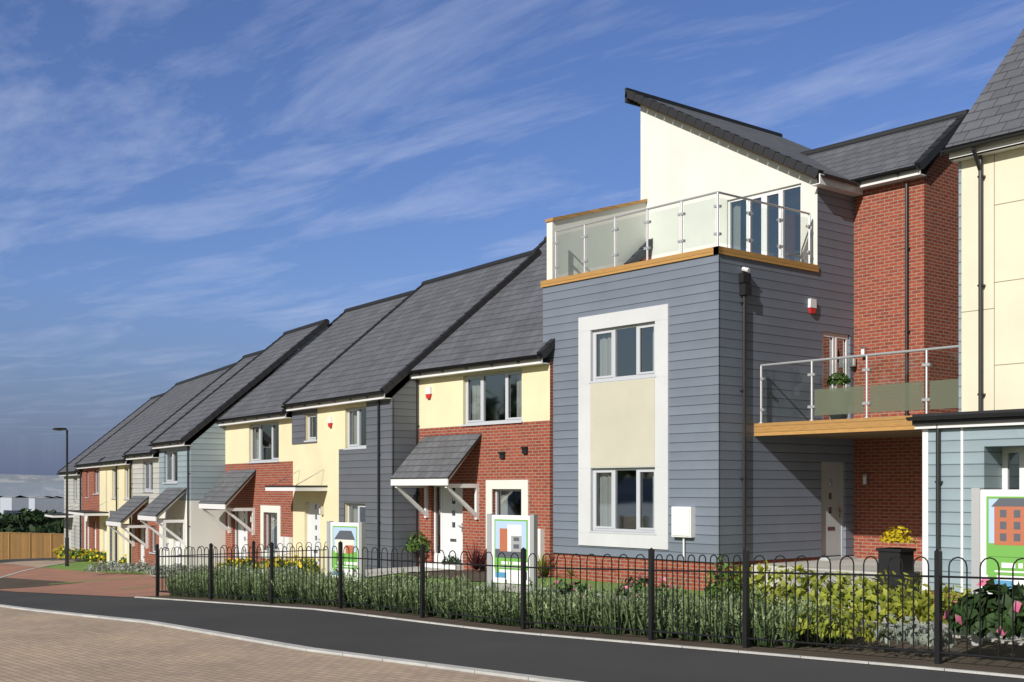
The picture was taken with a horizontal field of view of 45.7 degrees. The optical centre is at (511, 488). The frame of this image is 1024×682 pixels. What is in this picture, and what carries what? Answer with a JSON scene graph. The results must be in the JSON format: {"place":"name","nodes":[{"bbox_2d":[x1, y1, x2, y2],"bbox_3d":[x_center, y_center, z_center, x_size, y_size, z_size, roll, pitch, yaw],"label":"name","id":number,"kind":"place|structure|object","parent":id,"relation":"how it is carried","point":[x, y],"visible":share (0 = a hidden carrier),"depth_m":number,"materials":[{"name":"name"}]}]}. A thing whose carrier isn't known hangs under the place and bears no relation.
{"place":"outdoors","nodes":[
{"label":"outdoors","id":0,"kind":"place"},
{"bbox_2d":[0,474,63,497],"bbox_3d":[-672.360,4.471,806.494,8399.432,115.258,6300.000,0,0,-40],"label":"cloud","id":1,"kind":"structure","parent":0,"point":[28,486],"depth_m":2430.51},
{"bbox_2d":[0,576,177,596],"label":"driveway","id":2,"kind":"structure","parent":0,"point":[110,587],"depth_m":35.44,"materials":[{"name":"red brick"}]},
{"bbox_2d":[0,555,1009,652],"bbox_3d":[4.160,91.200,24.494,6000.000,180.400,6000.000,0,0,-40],"label":"ground","id":3,"kind":"structure","parent":0,"point":[78,566],"depth_m":27.94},
{"bbox_2d":[0,532,63,559],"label":"timber fence","id":4,"kind":"object","parent":3,"relation":"on","point":[25,545],"visible":0.4,"depth_m":81.39,"materials":[{"name":"brown wood"}]},
{"bbox_2d":[0,507,63,533],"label":"distant trees","id":5,"kind":"object","parent":3,"relation":"on","point":[30,521],"visible":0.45,"depth_m":256.70,"materials":[{"name":"green plant"}]},
{"bbox_2d":[0,578,80,588],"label":"road","id":6,"kind":"structure","parent":3,"relation":"on","point":[7,583],"depth_m":39.78,"materials":[{"name":"red brick"}]},
{"bbox_2d":[53,428,68,565],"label":"street lamp","id":7,"kind":"object","parent":3,"relation":"on","point":[66,537],"visible":0.95,"depth_m":51.95,"materials":[{"name":"black metal"}]},
{"bbox_2d":[0,563,149,581],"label":"driveway apron","id":8,"kind":"object","parent":3,"relation":"on","point":[48,574],"visible":0.92,"depth_m":44.91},
{"bbox_2d":[44,392,165,553],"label":"house","id":9,"kind":"structure","parent":3,"relation":"on","point":[74,502],"depth_m":63.22,"materials":[{"name":"white paint"}]},
{"bbox_2d":[68,362,236,565],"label":"house","id":10,"kind":"structure","parent":3,"relation":"on","point":[105,468],"depth_m":54.51,"materials":[{"name":"brick"}]},
{"bbox_2d":[106,349,264,570],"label":"house","id":11,"kind":"structure","parent":3,"relation":"on","point":[145,484],"depth_m":47.26,"materials":[{"name":"brick"}]},
{"bbox_2d":[52,545,318,577],"bbox_3d":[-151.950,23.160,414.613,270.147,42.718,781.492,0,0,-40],"label":"bed","id":12,"kind":"object","parent":3,"relation":"on","point":[87,554],"visible":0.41,"depth_m":39.77,"materials":[{"name":"plant"}]},
{"bbox_2d":[191,501,224,568],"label":"wall","id":13,"kind":"structure","parent":3,"relation":"on","point":[206,530],"depth_m":41.55,"materials":[{"name":"beige paint"}]},
{"bbox_2d":[137,319,330,567],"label":"house","id":14,"kind":"structure","parent":3,"relation":"on","point":[190,444],"depth_m":42.89,"materials":[{"name":"grey plastic"}]},
{"bbox_2d":[0,560,537,681],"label":"paved road","id":15,"kind":"structure","parent":3,"relation":"on","point":[35,646],"depth_m":15.53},
{"bbox_2d":[0,560,583,681],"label":"kerb","id":16,"kind":"structure","parent":3,"relation":"on","point":[409,662],"depth_m":15.88,"materials":[{"name":"concrete"}]},
{"bbox_2d":[199,289,415,572],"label":"house","id":17,"kind":"structure","parent":3,"relation":"on","point":[255,421],"depth_m":40.17,"materials":[{"name":"brick"}]},
{"bbox_2d":[327,521,364,580],"bbox_3d":[-3.683,1.554,26.943,1.174,1.631,0.110,0,0,41],"label":"sign board","id":18,"kind":"object","parent":3,"relation":"on","point":[351,536],"visible":0.68,"depth_m":26.85,"materials":[{"name":"grey plastic"}]},
{"bbox_2d":[325,566,454,580],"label":"path","id":19,"kind":"structure","parent":3,"relation":"on","point":[384,571],"depth_m":30.41,"materials":[{"name":"concrete"}]},
{"bbox_2d":[265,249,541,576],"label":"house","id":20,"kind":"structure","parent":3,"relation":"on","point":[352,407],"depth_m":34.45,"materials":[{"name":"grey tile"}]},
{"bbox_2d":[404,570,546,580],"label":"path","id":21,"kind":"structure","parent":3,"relation":"on","point":[476,575],"depth_m":28.97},
{"bbox_2d":[0,558,1023,681],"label":"road","id":22,"kind":"structure","parent":3,"relation":"on","point":[577,659],"depth_m":15.76,"materials":[{"name":"grey asphalt"}]},
{"bbox_2d":[487,514,537,597],"bbox_3d":[-0.002,1.370,22.840,1.174,1.764,0.110,0,0,41],"label":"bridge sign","id":23,"kind":"object","parent":3,"relation":"on","point":[508,535],"depth_m":22.81,"materials":[{"name":"grey plastic"}]},
{"bbox_2d":[390,236,652,576],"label":"house","id":24,"kind":"structure","parent":3,"relation":"on","point":[483,448],"depth_m":30.58,"materials":[{"name":"brick"}]},
{"bbox_2d":[473,584,684,603],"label":"lawn","id":25,"kind":"structure","parent":3,"relation":"on","point":[500,586],"depth_m":25.16,"materials":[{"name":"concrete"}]},
{"bbox_2d":[135,596,1023,677],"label":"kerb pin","id":26,"kind":"structure","parent":3,"relation":"on","point":[840,660],"depth_m":15.47,"materials":[{"name":"concrete"}]},
{"bbox_2d":[147,595,1023,678],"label":"footway verge","id":27,"kind":"structure","parent":3,"relation":"on","point":[437,619],"depth_m":18.15,"materials":[{"name":"black asphalt"}]},
{"bbox_2d":[163,561,855,647],"bbox_3d":[-1.949,1.868,21.872,1.439,1.317,18.558,0,0,-40],"label":"hedge","id":28,"kind":"object","parent":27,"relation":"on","point":[759,610],"visible":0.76,"depth_m":18.32,"materials":[{"name":"green plant"}]},
{"bbox_2d":[156,541,1023,663],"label":"front railings","id":29,"kind":"object","parent":3,"relation":"on","point":[937,652],"visible":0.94,"depth_m":16.65,"materials":[{"name":"black metal"}]},
{"bbox_2d":[173,595,1023,670],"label":"hedge","id":30,"kind":"object","parent":3,"relation":"on","point":[1004,664],"visible":0.38,"depth_m":14.28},
{"bbox_2d":[404,372,916,597],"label":"specimen plants","id":31,"kind":"object","parent":3,"relation":"on","point":[905,555],"visible":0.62,"depth_m":21.71,"materials":[{"name":"green plant"}]},
{"bbox_2d":[541,88,969,590],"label":"bridge house","id":32,"kind":"structure","parent":3,"relation":"on","point":[701,406],"depth_m":26.65,"materials":[{"name":"brick"}]},
{"bbox_2d":[552,554,1023,648],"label":"shrubs","id":33,"kind":"object","parent":3,"relation":"on","point":[989,616],"visible":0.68,"depth_m":15.07,"materials":[{"name":"green plant"}]},
{"bbox_2d":[759,619,1023,653],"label":"bed","id":34,"kind":"object","parent":3,"relation":"on","point":[985,646],"visible":0.16,"depth_m":14.76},
{"bbox_2d":[906,29,1023,609],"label":"house","id":35,"kind":"structure","parent":3,"relation":"on","point":[976,440],"depth_m":19.79,"materials":[{"name":"grey paint"}]},
{"bbox_2d":[971,488,1023,645],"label":"sign board","id":36,"kind":"object","parent":3,"relation":"on","point":[997,525],"visible":0.86,"depth_m":14.53,"materials":[{"name":"grey plastic"}]},
{"bbox_2d":[0,0,1023,475],"label":"sky","id":37,"kind":"structure","parent":0,"point":[187,186],"materials":[{"name":"blue"}]},
{"bbox_2d":[750,558,1023,645],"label":"paving","id":38,"kind":"structure","parent":0,"point":[870,566],"depth_m":23.19,"materials":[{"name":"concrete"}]},
{"bbox_3d":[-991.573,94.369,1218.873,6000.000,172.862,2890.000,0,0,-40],"label":"valley floor","id":39,"kind":"structure","parent":0,"visible":0},
{"bbox_2d":[0,495,63,514],"bbox_3d":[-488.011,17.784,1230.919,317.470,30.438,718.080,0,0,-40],"label":"buildings","id":40,"kind":"structure","parent":39,"relation":"on","point":[10,504],"depth_m":1011.08,"materials":[{"name":"grey"}]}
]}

